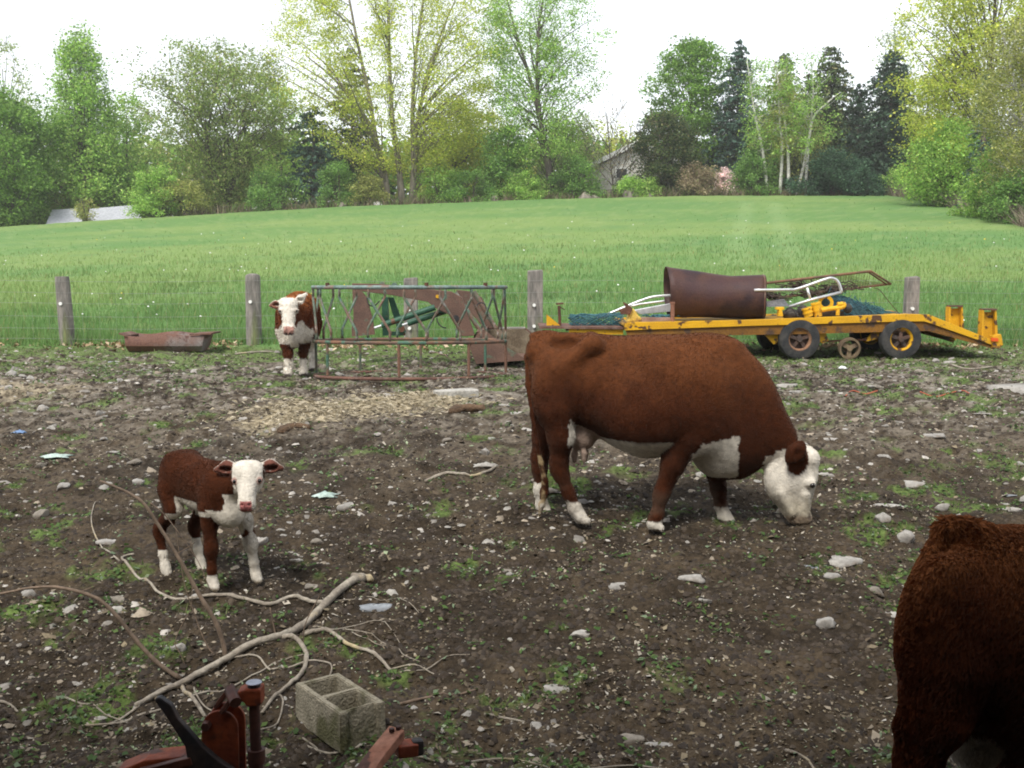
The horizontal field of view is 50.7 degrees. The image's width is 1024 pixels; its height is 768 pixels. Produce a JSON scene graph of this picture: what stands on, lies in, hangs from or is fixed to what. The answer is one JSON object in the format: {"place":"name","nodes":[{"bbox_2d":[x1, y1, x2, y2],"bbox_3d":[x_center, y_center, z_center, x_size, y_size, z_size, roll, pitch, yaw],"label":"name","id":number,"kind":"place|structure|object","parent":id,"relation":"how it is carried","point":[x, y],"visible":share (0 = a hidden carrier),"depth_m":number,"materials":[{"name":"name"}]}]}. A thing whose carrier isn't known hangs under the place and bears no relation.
{"place":"outdoors","nodes":[
{"label":"outdoors","id":0,"kind":"place"},
{"bbox_2d":[0,195,1023,767],"bbox_3d":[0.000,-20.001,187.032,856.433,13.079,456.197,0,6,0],"label":"ground","id":1,"kind":"structure","parent":0,"point":[630,215],"depth_m":9.08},
{"bbox_2d":[0,27,48,193],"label":"deciduous tree","id":2,"kind":"object","parent":1,"relation":"on","point":[12,67],"visible":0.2,"depth_m":118.92,"materials":[{"name":"green plant"}]},
{"bbox_2d":[0,80,78,226],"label":"deciduous tree","id":3,"kind":"object","parent":1,"relation":"on","point":[23,174],"visible":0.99,"depth_m":101.62,"materials":[{"name":"green plant"}]},
{"bbox_2d":[55,276,75,345],"bbox_3d":[-8.583,-1.385,20.760,0.333,1.362,0.306,0,6,0],"label":"fence post","id":4,"kind":"object","parent":1,"relation":"on","point":[63,290],"visible":0.93,"depth_m":20.66,"materials":[{"name":"grey wood"}]},
{"bbox_2d":[46,208,88,223],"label":"shed","id":5,"kind":"structure","parent":1,"relation":"on","point":[62,216],"depth_m":102.99,"materials":[{"name":"grey"}]},
{"bbox_2d":[49,170,106,212],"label":"shrub","id":6,"kind":"object","parent":1,"relation":"on","point":[55,206],"visible":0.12,"depth_m":107.35,"materials":[{"name":"green plant"}]},
{"bbox_2d":[69,197,98,220],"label":"sapling","id":7,"kind":"object","parent":1,"relation":"on","point":[82,215],"visible":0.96,"depth_m":99.75,"materials":[{"name":"green plant"}]},
{"bbox_2d":[26,15,144,224],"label":"deciduous tree","id":8,"kind":"object","parent":1,"relation":"on","point":[86,162],"visible":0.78,"depth_m":106.09,"materials":[{"name":"green plant"}]},
{"bbox_2d":[86,164,144,207],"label":"shrub","id":9,"kind":"object","parent":1,"relation":"on","point":[119,179],"visible":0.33,"depth_m":107.38,"materials":[{"name":"green plant"}]},
{"bbox_2d":[88,205,151,220],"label":"shed","id":10,"kind":"structure","parent":1,"relation":"on","point":[110,213],"depth_m":102.81,"materials":[{"name":"grey"}]},
{"bbox_2d":[95,85,177,204],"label":"deciduous tree","id":11,"kind":"object","parent":1,"relation":"on","point":[129,128],"visible":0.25,"depth_m":115.29,"materials":[{"name":"green plant"}]},
{"bbox_2d":[120,162,196,217],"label":"sapling","id":12,"kind":"object","parent":1,"relation":"on","point":[143,204],"visible":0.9,"depth_m":98.65,"materials":[{"name":"green plant"}]},
{"bbox_2d":[119,331,220,350],"bbox_3d":[-6.293,-0.781,19.928,1.678,0.357,0.660,0,6,0],"label":"feed trough","id":13,"kind":"object","parent":1,"relation":"on","point":[176,341],"visible":0.95,"depth_m":19.65,"materials":[{"name":"metal"}]},
{"bbox_2d":[153,175,215,215],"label":"shrub","id":14,"kind":"object","parent":1,"relation":"on","point":[192,191],"visible":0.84,"depth_m":98.92,"materials":[{"name":"green plant"}]},
{"bbox_2d":[85,654,303,726],"bbox_3d":[-1.501,1.500,5.298,1.160,0.101,0.088,-6,8,-42],"label":"stick","id":15,"kind":"object","parent":1,"relation":"on","point":[125,721],"visible":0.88,"depth_m":5.10,"materials":[{"name":"wood"}]},
{"bbox_2d":[0,480,419,729],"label":"fallen branch","id":16,"kind":"object","parent":1,"relation":"on","point":[325,602],"visible":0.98,"depth_m":5.59,"materials":[{"name":"wood"}]},
{"bbox_2d":[111,28,311,211],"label":"deciduous tree","id":17,"kind":"object","parent":1,"relation":"on","point":[233,170],"visible":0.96,"depth_m":101.25,"materials":[{"name":"green plant"}]},
{"bbox_2d":[152,449,284,591],"bbox_3d":[-1.806,0.832,6.651,1.006,0.829,0.389,5,8,41],"label":"calf","id":18,"kind":"object","parent":1,"relation":"on","point":[214,495],"visible":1,"depth_m":6.52},
{"bbox_2d":[245,273,261,345],"bbox_3d":[-4.968,-1.414,20.766,0.301,1.418,0.301,-4,7,-34],"label":"fence post","id":19,"kind":"object","parent":1,"relation":"on","point":[253,309],"visible":0.91,"depth_m":20.65,"materials":[{"name":"grey wood"}]},
{"bbox_2d":[0,280,1023,339],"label":"wire fence","id":20,"kind":"object","parent":19,"relation":"attached to","point":[33,338],"visible":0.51,"depth_m":20.60,"materials":[{"name":"grey"}]},
{"bbox_2d":[230,162,310,210],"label":"shrub","id":21,"kind":"object","parent":1,"relation":"on","point":[261,192],"visible":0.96,"depth_m":99.85,"materials":[{"name":"green plant"}]},
{"bbox_2d":[119,679,423,767],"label":"farm implement","id":22,"kind":"object","parent":1,"relation":"on","point":[222,744],"visible":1,"depth_m":3.90,"materials":[{"name":"metal"}]},
{"bbox_2d":[242,83,317,203],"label":"deciduous tree","id":23,"kind":"object","parent":1,"relation":"on","point":[293,169],"visible":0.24,"depth_m":119.61,"materials":[{"name":"green plant"}]},
{"bbox_2d":[277,423,311,433],"bbox_3d":[-2.213,0.452,10.967,0.371,0.120,0.127,-5,8,-39],"label":"log piece","id":24,"kind":"object","parent":1,"relation":"on","point":[281,429],"visible":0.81,"depth_m":10.91,"materials":[{"name":"brown wood"}]},
{"bbox_2d":[269,291,322,377],"bbox_3d":[-3.039,-0.704,15.256,0.658,1.202,1.851,-1,6,-6],"label":"calf","id":25,"kind":"object","parent":1,"relation":"on","point":[294,323],"visible":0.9,"depth_m":14.84},
{"bbox_2d":[272,105,353,208],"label":"pine tree","id":26,"kind":"object","parent":1,"relation":"on","point":[314,151],"visible":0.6,"depth_m":103.50,"materials":[{"name":"green plant"}]},
{"bbox_2d":[312,159,366,207],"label":"shrub","id":27,"kind":"object","parent":1,"relation":"on","point":[341,171],"visible":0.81,"depth_m":100.20,"materials":[{"name":"green plant"}]},
{"bbox_2d":[296,673,385,753],"bbox_3d":[-0.782,1.487,4.902,0.228,0.187,0.448,-4,8,-37],"label":"concrete block","id":28,"kind":"object","parent":1,"relation":"on","point":[340,713],"depth_m":4.80,"materials":[{"name":"concrete"}]},
{"bbox_2d":[311,47,395,197],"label":"pine tree","id":29,"kind":"object","parent":1,"relation":"on","point":[351,166],"visible":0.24,"depth_m":110.40,"materials":[{"name":"green plant"}]},
{"bbox_2d":[190,387,523,437],"bbox_3d":[-1.796,0.267,12.037,3.903,0.244,2.300,-3,7,-29],"label":"spilled hay","id":30,"kind":"object","parent":1,"relation":"on","point":[338,408],"visible":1,"depth_m":12.00},
{"bbox_2d":[343,169,391,205],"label":"shrub","id":31,"kind":"object","parent":1,"relation":"on","point":[368,184],"visible":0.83,"depth_m":99.81,"materials":[{"name":"green plant"}]},
{"bbox_2d":[359,603,391,611],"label":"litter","id":32,"kind":"object","parent":1,"relation":"on","point":[380,607],"visible":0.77,"depth_m":6.25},
{"bbox_2d":[254,0,534,203],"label":"maple tree","id":33,"kind":"object","parent":1,"relation":"on","point":[360,109],"visible":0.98,"depth_m":100.44,"materials":[{"name":"green plant"}]},
{"bbox_2d":[311,283,507,380],"bbox_3d":[-1.433,-0.734,15.257,2.744,1.420,2.744,0,6,0],"label":"hay feeder","id":34,"kind":"object","parent":1,"relation":"on","point":[419,341],"visible":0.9,"depth_m":14.41,"materials":[{"name":"green paint"}]},
{"bbox_2d":[404,277,417,336],"bbox_3d":[-1.942,-1.363,20.747,0.268,1.362,0.260,0,6,0],"label":"fence post","id":35,"kind":"object","parent":1,"relation":"on","point":[411,330],"visible":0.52,"depth_m":20.66,"materials":[{"name":"grey wood"}]},
{"bbox_2d":[409,160,470,203],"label":"shrub","id":36,"kind":"object","parent":1,"relation":"on","point":[437,187],"visible":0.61,"depth_m":100.89,"materials":[{"name":"green plant"}]},
{"bbox_2d":[352,282,531,363],"bbox_3d":[-1.076,-1.024,18.108,3.096,1.375,1.530,0,6,0],"label":"tractor loader","id":37,"kind":"object","parent":1,"relation":"on","point":[456,303],"visible":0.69,"depth_m":17.66,"materials":[{"name":"brown paint"}]},
{"bbox_2d":[387,92,509,198],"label":"deciduous tree","id":38,"kind":"object","parent":1,"relation":"on","point":[460,163],"visible":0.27,"depth_m":112.48,"materials":[{"name":"green plant"}]},
{"bbox_2d":[433,388,478,398],"bbox_3d":[-0.673,0.112,12.975,0.499,0.106,0.268,-2,6,-22],"label":"concrete slab","id":39,"kind":"object","parent":1,"relation":"on","point":[465,392],"visible":0.74,"depth_m":12.89,"materials":[{"name":"concrete"}]},
{"bbox_2d":[425,465,496,481],"bbox_3d":[-0.406,0.780,9.290,0.702,0.096,0.152,-3,7,-29],"label":"stick","id":40,"kind":"object","parent":1,"relation":"on","point":[457,473],"visible":0.96,"depth_m":9.21,"materials":[{"name":"wood"}]},
{"bbox_2d":[448,403,484,413],"bbox_3d":[-0.508,0.277,11.914,0.420,0.124,0.133,-2,6,-22],"label":"log piece","id":41,"kind":"object","parent":1,"relation":"on","point":[460,408],"visible":0.93,"depth_m":11.89,"materials":[{"name":"brown wood"}]},
{"bbox_2d":[437,163,504,202],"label":"shrub","id":42,"kind":"object","parent":1,"relation":"on","point":[470,177],"visible":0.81,"depth_m":99.81,"materials":[{"name":"green plant"}]},
{"bbox_2d":[446,109,535,197],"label":"deciduous tree","id":43,"kind":"object","parent":1,"relation":"on","point":[493,116],"visible":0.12,"depth_m":115.88,"materials":[{"name":"green plant"}]},
{"bbox_2d":[469,120,546,198],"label":"shrub","id":44,"kind":"object","parent":1,"relation":"on","point":[501,168],"visible":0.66,"depth_m":101.04,"materials":[{"name":"green plant"}]},
{"bbox_2d":[2,102,1019,224],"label":"wood","id":45,"kind":"object","parent":1,"relation":"on","point":[393,182],"visible":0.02,"depth_m":128.65,"materials":[{"name":"green plant"}]},
{"bbox_2d":[0,347,1022,767],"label":"gravel","id":46,"kind":"structure","parent":1,"relation":"on","point":[146,613],"depth_m":8.57,"materials":[{"name":"gravel"}]},
{"bbox_2d":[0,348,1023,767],"bbox_3d":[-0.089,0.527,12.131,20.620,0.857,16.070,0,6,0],"label":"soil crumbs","id":47,"kind":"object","parent":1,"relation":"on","point":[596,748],"visible":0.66,"depth_m":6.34,"materials":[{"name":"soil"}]},
{"bbox_2d":[0,196,1023,346],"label":"field grass","id":48,"kind":"structure","parent":1,"relation":"on","point":[1015,332],"depth_m":29.88,"materials":[{"name":"plant"}]},
{"bbox_2d":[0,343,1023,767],"bbox_3d":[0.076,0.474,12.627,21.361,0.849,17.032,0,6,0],"label":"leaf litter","id":49,"kind":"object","parent":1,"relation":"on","point":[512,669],"visible":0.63,"depth_m":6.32,"materials":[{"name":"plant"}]},
{"bbox_2d":[0,358,1023,767],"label":"yard weeds","id":50,"kind":"object","parent":1,"relation":"on","point":[374,738],"visible":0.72,"depth_m":6.71,"materials":[{"name":"green plant"}]},
{"bbox_2d":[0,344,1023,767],"bbox_3d":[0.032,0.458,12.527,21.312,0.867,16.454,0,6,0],"label":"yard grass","id":51,"kind":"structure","parent":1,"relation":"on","point":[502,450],"depth_m":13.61,"materials":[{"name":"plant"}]},
{"bbox_2d":[0,339,1023,351],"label":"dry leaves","id":52,"kind":"object","parent":1,"relation":"on","point":[825,345],"visible":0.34,"depth_m":20.46,"materials":[{"name":"plant"}]},
{"bbox_2d":[494,166,552,199],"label":"shrub","id":53,"kind":"object","parent":1,"relation":"on","point":[523,180],"visible":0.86,"depth_m":99.59,"materials":[{"name":"green plant"}]},
{"bbox_2d":[527,270,542,331],"bbox_3d":[0.440,-1.437,20.740,0.309,1.510,0.291,0,6,0],"label":"fence post","id":54,"kind":"object","parent":1,"relation":"on","point":[534,301],"visible":0.75,"depth_m":20.63,"materials":[{"name":"grey wood"}]},
{"bbox_2d":[417,756,659,767],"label":"stick","id":55,"kind":"object","parent":1,"relation":"on","point":[461,763],"visible":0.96,"depth_m":4.66,"materials":[{"name":"wood"}]},
{"bbox_2d":[466,0,617,190],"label":"deciduous tree","id":56,"kind":"object","parent":1,"relation":"on","point":[535,95],"visible":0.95,"depth_m":100.69,"materials":[{"name":"green plant"}]},
{"bbox_2d":[531,109,610,196],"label":"deciduous tree","id":57,"kind":"object","parent":1,"relation":"on","point":[580,150],"visible":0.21,"depth_m":108.97,"materials":[{"name":"green plant"}]},
{"bbox_2d":[540,151,609,198],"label":"shrub","id":58,"kind":"object","parent":1,"relation":"on","point":[571,181],"visible":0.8,"depth_m":100.11,"materials":[{"name":"green plant"}]},
{"bbox_2d":[185,180,1023,226],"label":"dry brush","id":59,"kind":"object","parent":1,"relation":"on","point":[1018,222],"visible":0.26,"depth_m":99.31,"materials":[{"name":"plant"}]},
{"bbox_2d":[579,117,648,181],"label":"deciduous tree","id":60,"kind":"object","parent":1,"relation":"on","point":[612,138],"visible":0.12,"depth_m":128.63,"materials":[{"name":"green plant"}]},
{"bbox_2d":[571,78,666,195],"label":"deciduous tree","id":61,"kind":"object","parent":1,"relation":"on","point":[610,155],"visible":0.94,"depth_m":100.40,"materials":[{"name":"green plant"}]},
{"bbox_2d":[582,140,680,193],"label":"grey house","id":62,"kind":"structure","parent":1,"relation":"on","point":[605,173],"depth_m":110.27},
{"bbox_2d":[611,172,664,196],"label":"shrub","id":63,"kind":"object","parent":1,"relation":"on","point":[627,182],"visible":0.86,"depth_m":98.94,"materials":[{"name":"green plant"}]},
{"bbox_2d":[625,107,708,194],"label":"cedar tree","id":64,"kind":"object","parent":1,"relation":"on","point":[673,127],"visible":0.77,"depth_m":100.33,"materials":[{"name":"green plant"}]},
{"bbox_2d":[524,330,819,531],"bbox_3d":[1.160,0.356,7.976,2.169,1.499,0.830,1,6,9],"label":"cow","id":65,"kind":"object","parent":1,"relation":"on","point":[711,406],"visible":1,"depth_m":7.73},
{"bbox_2d":[677,574,705,583],"bbox_3d":[1.126,1.236,6.807,0.176,0.070,0.148,0,6,0],"label":"stone","id":66,"kind":"object","parent":1,"relation":"on","point":[696,578],"visible":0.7,"depth_m":6.75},
{"bbox_2d":[637,32,749,189],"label":"maple tree","id":67,"kind":"object","parent":1,"relation":"on","point":[696,84],"visible":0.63,"depth_m":108.64,"materials":[{"name":"green plant"}]},
{"bbox_2d":[674,160,723,195],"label":"shrub","id":68,"kind":"object","parent":1,"relation":"on","point":[692,179],"visible":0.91,"depth_m":98.99,"materials":[{"name":"brown plant"}]},
{"bbox_2d":[710,166,740,192],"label":"shrub","id":69,"kind":"object","parent":1,"relation":"on","point":[723,174],"visible":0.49,"depth_m":101.41,"materials":[{"name":"pink plant"}]},
{"bbox_2d":[697,39,778,195],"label":"spruce tree","id":70,"kind":"object","parent":1,"relation":"on","point":[731,129],"visible":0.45,"depth_m":106.95,"materials":[{"name":"green plant"}]},
{"bbox_2d":[722,143,786,195],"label":"shrub","id":71,"kind":"object","parent":1,"relation":"on","point":[745,173],"visible":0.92,"depth_m":99.75,"materials":[{"name":"green plant"}]},
{"bbox_2d":[737,55,791,190],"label":"birch tree","id":72,"kind":"object","parent":1,"relation":"on","point":[757,125],"visible":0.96,"depth_m":99.11,"materials":[{"name":"green plant"}]},
{"bbox_2d":[538,302,1002,359],"bbox_3d":[4.437,-1.001,19.359,7.919,0.989,1.885,0,6,0],"label":"trailer","id":73,"kind":"object","parent":1,"relation":"on","point":[894,335],"visible":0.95,"depth_m":18.49,"materials":[{"name":"yellow paint"}]},
{"bbox_2d":[568,312,624,327],"bbox_3d":[1.504,-1.125,19.312,1.015,0.308,0.298,-1,6,-9],"label":"heap of green netting","id":74,"kind":"object","parent":73,"relation":"on","point":[584,317],"visible":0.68,"depth_m":19.23,"materials":[{"name":"teal"}]},
{"bbox_2d":[597,294,670,318],"bbox_3d":[2.273,-1.405,19.571,1.486,0.462,0.420,0,6,0],"label":"bent railing","id":75,"kind":"object","parent":74,"relation":"on","point":[658,308],"visible":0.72,"depth_m":19.37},
{"bbox_2d":[663,266,766,318],"bbox_3d":[3.609,-1.618,19.236,1.761,0.950,0.859,0,6,0],"label":"steel drum","id":76,"kind":"object","parent":73,"relation":"on","point":[693,293],"visible":0.98,"depth_m":18.92,"materials":[{"name":"metal"}]},
{"bbox_2d":[775,296,851,317],"bbox_3d":[5.260,-1.344,18.954,1.358,0.437,0.509,0,6,0],"label":"pump engine","id":77,"kind":"object","parent":73,"relation":"on","point":[817,309],"visible":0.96,"depth_m":18.79,"materials":[{"name":"metal"}]},
{"bbox_2d":[754,277,842,306],"bbox_3d":[5.010,-1.609,18.953,1.555,0.547,0.186,0,6,0],"label":"tube rail","id":78,"kind":"object","parent":77,"relation":"on","point":[778,303],"visible":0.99,"depth_m":18.87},
{"bbox_2d":[767,270,898,312],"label":"gate","id":79,"kind":"structure","parent":73,"relation":"on","point":[835,276],"depth_m":19.49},
{"bbox_2d":[767,278,864,300],"bbox_3d":[5.338,-1.681,19.508,2.017,0.474,0.645,0,6,0],"label":"matted brush","id":80,"kind":"object","parent":79,"relation":"attached to","point":[778,296],"visible":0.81,"depth_m":19.39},
{"bbox_2d":[821,288,902,315],"bbox_3d":[6.299,-1.493,19.489,1.590,0.535,1.024,0,6,0],"label":"netting heap","id":81,"kind":"object","parent":73,"relation":"on","point":[859,308],"visible":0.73,"depth_m":19.15,"materials":[{"name":"teal"}]},
{"bbox_2d":[751,63,807,193],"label":"birch tree","id":82,"kind":"object","parent":1,"relation":"on","point":[785,110],"visible":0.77,"depth_m":99.08,"materials":[{"name":"green plant"}]},
{"bbox_2d":[750,50,819,191],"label":"birch tree","id":83,"kind":"object","parent":1,"relation":"on","point":[781,67],"visible":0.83,"depth_m":99.09,"materials":[{"name":"green plant"}]},
{"bbox_2d":[761,53,813,188],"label":"spruce tree","id":84,"kind":"object","parent":1,"relation":"on","point":[785,55],"visible":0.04,"depth_m":110.12,"materials":[{"name":"green plant"}]},
{"bbox_2d":[747,99,852,189],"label":"deciduous tree","id":85,"kind":"object","parent":1,"relation":"on","point":[798,159],"visible":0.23,"depth_m":102.09,"materials":[{"name":"green plant"}]},
{"bbox_2d":[770,45,847,195],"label":"birch tree","id":86,"kind":"object","parent":1,"relation":"on","point":[809,139],"visible":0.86,"depth_m":98.92,"materials":[{"name":"green plant"}]},
{"bbox_2d":[777,46,864,190],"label":"spruce tree","id":87,"kind":"object","parent":1,"relation":"on","point":[831,67],"visible":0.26,"depth_m":108.46,"materials":[{"name":"green plant"}]},
{"bbox_2d":[816,617,835,628],"bbox_3d":[1.756,1.337,6.037,0.136,0.069,0.079,-2,6,-16],"label":"loose stone","id":88,"kind":"object","parent":1,"relation":"on","point":[827,623],"visible":1,"depth_m":6.00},
{"bbox_2d":[777,145,886,195],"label":"rhododendron","id":89,"kind":"object","parent":1,"relation":"on","point":[827,177],"visible":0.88,"depth_m":97.91,"materials":[{"name":"green plant"}]},
{"bbox_2d":[829,555,862,568],"bbox_3d":[2.195,1.176,7.134,0.231,0.061,0.192,-5,8,-38],"label":"stone","id":90,"kind":"object","parent":1,"relation":"on","point":[839,561],"visible":0.97,"depth_m":7.09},
{"bbox_2d":[838,337,860,358],"bbox_3d":[5.800,-0.617,18.588,0.369,0.380,0.154,0,6,0],"label":"wheel","id":91,"kind":"object","parent":1,"relation":"on","point":[847,347],"visible":0.99,"depth_m":18.56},
{"bbox_2d":[832,82,878,165],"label":"hemlock tree","id":92,"kind":"object","parent":1,"relation":"on","point":[855,113],"visible":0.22,"depth_m":106.51,"materials":[{"name":"green plant"}]},
{"bbox_2d":[848,170,894,195],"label":"shrub","id":93,"kind":"object","parent":1,"relation":"on","point":[881,180],"visible":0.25,"depth_m":98.88,"materials":[{"name":"green plant"}]},
{"bbox_2d":[843,49,925,190],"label":"hemlock tree","id":94,"kind":"object","parent":1,"relation":"on","point":[881,119],"visible":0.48,"depth_m":103.00,"materials":[{"name":"green plant"}]},
{"bbox_2d":[864,20,928,118],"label":"deciduous tree","id":95,"kind":"object","parent":1,"relation":"on","point":[894,37],"visible":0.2,"depth_m":115.98,"materials":[{"name":"green plant"}]},
{"bbox_2d":[897,529,914,543],"bbox_3d":[2.765,1.074,7.576,0.128,0.102,0.110,0,6,0],"label":"loose stone","id":96,"kind":"object","parent":1,"relation":"on","point":[906,536],"visible":1,"depth_m":7.54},
{"bbox_2d":[903,276,919,313],"bbox_3d":[7.667,-1.377,20.746,0.259,1.388,0.252,0,6,0],"label":"fence post","id":97,"kind":"object","parent":1,"relation":"on","point":[911,292],"visible":0.54,"depth_m":20.65,"materials":[{"name":"grey wood"}]},
{"bbox_2d":[887,50,979,186],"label":"deciduous tree","id":98,"kind":"object","parent":1,"relation":"on","point":[923,101],"visible":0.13,"depth_m":86.00,"materials":[{"name":"green plant"}]},
{"bbox_2d":[885,112,1012,206],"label":"deciduous tree","id":99,"kind":"object","parent":1,"relation":"on","point":[932,190],"visible":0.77,"depth_m":77.97,"materials":[{"name":"green plant"}]},
{"bbox_2d":[875,0,1023,188],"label":"deciduous tree","id":100,"kind":"object","parent":1,"relation":"on","point":[969,9],"visible":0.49,"depth_m":79.08,"materials":[{"name":"green plant"}]},
{"bbox_2d":[891,513,1023,767],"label":"cow","id":101,"kind":"object","parent":1,"relation":"on","point":[958,647],"visible":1,"depth_m":3.58},
{"bbox_2d":[955,70,1001,206],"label":"tree","id":102,"kind":"object","parent":1,"relation":"on","point":[982,149],"visible":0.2,"depth_m":74.59,"materials":[{"name":"green plant"}]},
{"bbox_2d":[946,146,1021,217],"bbox_3d":[29.153,-12.002,65.174,4.595,4.887,5.950,0,6,0],"label":"shrub","id":103,"kind":"object","parent":1,"relation":"on","point":[973,196],"visible":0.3,"depth_m":64.84,"materials":[{"name":"green plant"}]},
{"bbox_2d":[954,13,1023,203],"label":"birch tree","id":104,"kind":"object","parent":1,"relation":"on","point":[989,96],"visible":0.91,"depth_m":60.30,"materials":[{"name":"green plant"}]},
{"bbox_2d":[977,164,1023,223],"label":"shrub","id":105,"kind":"object","parent":1,"relation":"on","point":[1009,191],"visible":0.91,"depth_m":59.80,"materials":[{"name":"green plant"}]},
{"bbox_2d":[986,383,1023,394],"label":"stone","id":106,"kind":"object","parent":1,"relation":"on","point":[1017,387],"visible":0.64,"depth_m":13.34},
{"bbox_2d":[0,0,1023,215],"label":"sky","id":107,"kind":"structure","parent":0,"point":[770,28],"materials":[{"name":"white"}]},
{"bbox_2d":[618,302,641,321],"bbox_3d":[2.055,-1.265,18.900,0.415,0.348,0.357,0,6,0],"label":"metal bracket","id":108,"kind":"object","parent":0,"point":[631,313],"visible":1,"depth_m":18.78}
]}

